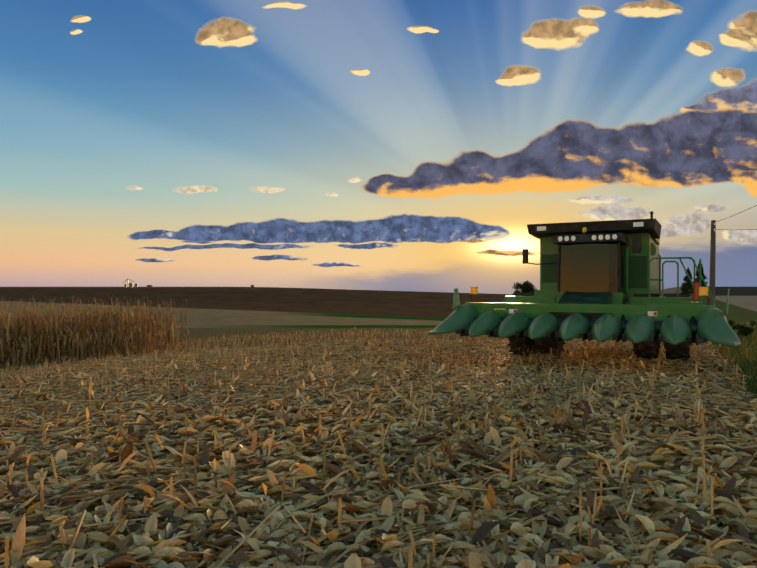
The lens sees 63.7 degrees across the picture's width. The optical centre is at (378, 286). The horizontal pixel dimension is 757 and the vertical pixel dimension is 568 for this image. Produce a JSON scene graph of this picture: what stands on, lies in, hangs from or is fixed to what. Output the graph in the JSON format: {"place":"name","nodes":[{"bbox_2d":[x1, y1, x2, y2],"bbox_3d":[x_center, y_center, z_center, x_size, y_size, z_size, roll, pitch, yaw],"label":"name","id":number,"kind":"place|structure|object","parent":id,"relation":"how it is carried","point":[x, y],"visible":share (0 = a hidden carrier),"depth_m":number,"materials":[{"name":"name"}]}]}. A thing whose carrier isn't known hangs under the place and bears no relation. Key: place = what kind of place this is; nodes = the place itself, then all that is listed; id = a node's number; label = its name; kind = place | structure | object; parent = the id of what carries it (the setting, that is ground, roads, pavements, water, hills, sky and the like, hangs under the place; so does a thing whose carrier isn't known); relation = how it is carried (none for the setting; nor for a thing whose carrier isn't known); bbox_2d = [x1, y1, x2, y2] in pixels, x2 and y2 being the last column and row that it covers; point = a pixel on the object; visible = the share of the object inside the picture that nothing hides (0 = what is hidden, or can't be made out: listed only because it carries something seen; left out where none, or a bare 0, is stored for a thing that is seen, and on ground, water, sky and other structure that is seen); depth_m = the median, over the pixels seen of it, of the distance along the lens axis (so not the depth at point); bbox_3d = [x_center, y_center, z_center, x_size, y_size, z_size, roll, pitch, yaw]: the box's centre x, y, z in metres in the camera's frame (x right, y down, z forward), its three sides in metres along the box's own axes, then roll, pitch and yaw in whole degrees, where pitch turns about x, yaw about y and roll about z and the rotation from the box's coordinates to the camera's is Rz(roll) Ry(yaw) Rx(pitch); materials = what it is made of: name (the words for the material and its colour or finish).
{"place":"outdoors","nodes":[
{"label":"outdoors","id":0,"kind":"place"},
{"bbox_2d":[196,17,255,46],"bbox_3d":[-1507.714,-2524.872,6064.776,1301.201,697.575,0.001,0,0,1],"label":"cloud","id":1,"kind":"structure","parent":0,"point":[221,32],"depth_m":6064.84,"materials":[{"name":"beige"}]},
{"bbox_2d":[263,1,305,8],"bbox_3d":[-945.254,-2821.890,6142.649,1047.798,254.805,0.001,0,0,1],"label":"cloud","id":2,"kind":"structure","parent":0,"point":[282,4],"depth_m":6142.56,"materials":[{"name":"beige"}]},
{"bbox_2d":[129,214,509,243],"bbox_3d":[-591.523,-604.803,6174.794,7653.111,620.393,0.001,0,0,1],"label":"cloud","id":3,"kind":"structure","parent":0,"point":[408,228],"depth_m":6171.99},
{"bbox_2d":[351,69,369,75],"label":"cloud","id":4,"kind":"structure","parent":0,"point":[362,72],"depth_m":6098.19,"materials":[{"name":"beige"}]},
{"bbox_2d":[0,287,756,549],"bbox_3d":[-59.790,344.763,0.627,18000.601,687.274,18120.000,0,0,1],"label":"ground","id":5,"kind":"structure","parent":0,"point":[219,313],"depth_m":289.70,"materials":[{"name":"brown soil"}]},
{"bbox_2d":[0,294,187,368],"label":"corn plants","id":6,"kind":"object","parent":5,"relation":"on","point":[33,338],"visible":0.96,"depth_m":26.71,"materials":[{"name":"brown plant"}]},
{"bbox_2d":[123,278,253,287],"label":"farm buildings","id":7,"kind":"structure","parent":5,"relation":"on","point":[136,285],"depth_m":2606.63,"materials":[{"name":"silver metal"}]},
{"bbox_2d":[0,328,756,567],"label":"harvested field","id":8,"kind":"structure","parent":5,"relation":"on","point":[342,479],"depth_m":5.98,"materials":[{"name":"beige plant"}]},
{"bbox_2d":[512,280,536,295],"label":"tree","id":9,"kind":"object","parent":5,"relation":"on","point":[526,287],"visible":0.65,"depth_m":227.99,"materials":[{"name":"green plant"}]},
{"bbox_2d":[428,211,740,360],"bbox_3d":[7.301,0.073,19.959,7.125,4.464,13.116,0,0,27],"label":"combine harvester","id":10,"kind":"object","parent":5,"relation":"on","point":[600,281],"visible":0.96,"depth_m":17.00,"materials":[{"name":"green metal"}]},
{"bbox_2d":[679,267,693,293],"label":"conifer tree","id":11,"kind":"object","parent":5,"relation":"on","point":[687,286],"visible":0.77,"depth_m":148.88,"materials":[{"name":"green plant"}]},
{"bbox_2d":[692,263,708,292],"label":"conifer tree","id":12,"kind":"object","parent":5,"relation":"on","point":[703,276],"visible":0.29,"depth_m":154.46,"materials":[{"name":"green plant"}]},
{"bbox_2d":[709,205,756,304],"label":"utility pole","id":13,"kind":"object","parent":5,"relation":"on","point":[712,257],"visible":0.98,"depth_m":29.70,"materials":[{"name":"brown wood"}]},
{"bbox_2d":[713,319,756,397],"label":"verge grass","id":14,"kind":"structure","parent":5,"relation":"on","point":[750,367],"depth_m":16.48,"materials":[{"name":"green plant"}]},
{"bbox_2d":[728,320,756,339],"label":"bush","id":15,"kind":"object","parent":5,"relation":"on","point":[744,330],"visible":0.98,"depth_m":26.62,"materials":[{"name":"green plant"}]},
{"bbox_2d":[0,0,756,293],"label":"sky","id":16,"kind":"structure","parent":0,"point":[132,98],"materials":[{"name":"blue"}]},
{"bbox_2d":[408,26,438,32],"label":"cloud","id":17,"kind":"structure","parent":0,"point":[418,29],"depth_m":6079.60,"materials":[{"name":"beige"}]},
{"bbox_2d":[496,65,539,85],"bbox_3d":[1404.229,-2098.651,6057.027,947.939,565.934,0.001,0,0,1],"label":"cloud","id":18,"kind":"structure","parent":0,"point":[516,75],"depth_m":6057.16,"materials":[{"name":"beige"}]},
{"bbox_2d":[363,108,756,197],"bbox_3d":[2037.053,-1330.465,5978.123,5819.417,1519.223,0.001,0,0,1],"label":"cloud","id":19,"kind":"structure","parent":0,"point":[691,148],"depth_m":5975.84,"materials":[{"name":"grey"}]},
{"bbox_2d":[522,18,598,49],"bbox_3d":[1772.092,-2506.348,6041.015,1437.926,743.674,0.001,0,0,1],"label":"cloud","id":20,"kind":"structure","parent":0,"point":[557,34],"depth_m":6040.76,"materials":[{"name":"beige"}]},
{"bbox_2d":[569,195,650,220],"bbox_3d":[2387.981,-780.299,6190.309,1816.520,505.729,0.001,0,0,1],"label":"cloud","id":21,"kind":"structure","parent":0,"point":[613,208],"depth_m":6190.52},
{"bbox_2d":[660,204,726,237],"bbox_3d":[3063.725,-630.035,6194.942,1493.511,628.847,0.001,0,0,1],"label":"cloud","id":22,"kind":"structure","parent":0,"point":[690,224],"depth_m":6193.75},
{"bbox_2d":[680,79,756,111],"bbox_3d":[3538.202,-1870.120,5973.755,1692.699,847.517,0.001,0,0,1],"label":"cloud","id":23,"kind":"structure","parent":0,"point":[744,98],"depth_m":5974.58,"materials":[{"name":"grey"}]},
{"bbox_2d":[719,11,756,50],"bbox_3d":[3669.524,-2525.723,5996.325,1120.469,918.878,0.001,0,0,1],"label":"cloud","id":24,"kind":"structure","parent":0,"point":[741,32],"depth_m":5997.15,"materials":[{"name":"beige"}]},
{"bbox_2d":[722,229,756,243],"bbox_3d":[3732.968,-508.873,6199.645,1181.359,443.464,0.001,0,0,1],"label":"cloud","id":25,"kind":"structure","parent":0,"point":[744,236],"depth_m":6200.06,"materials":[{"name":"white"}]}
]}

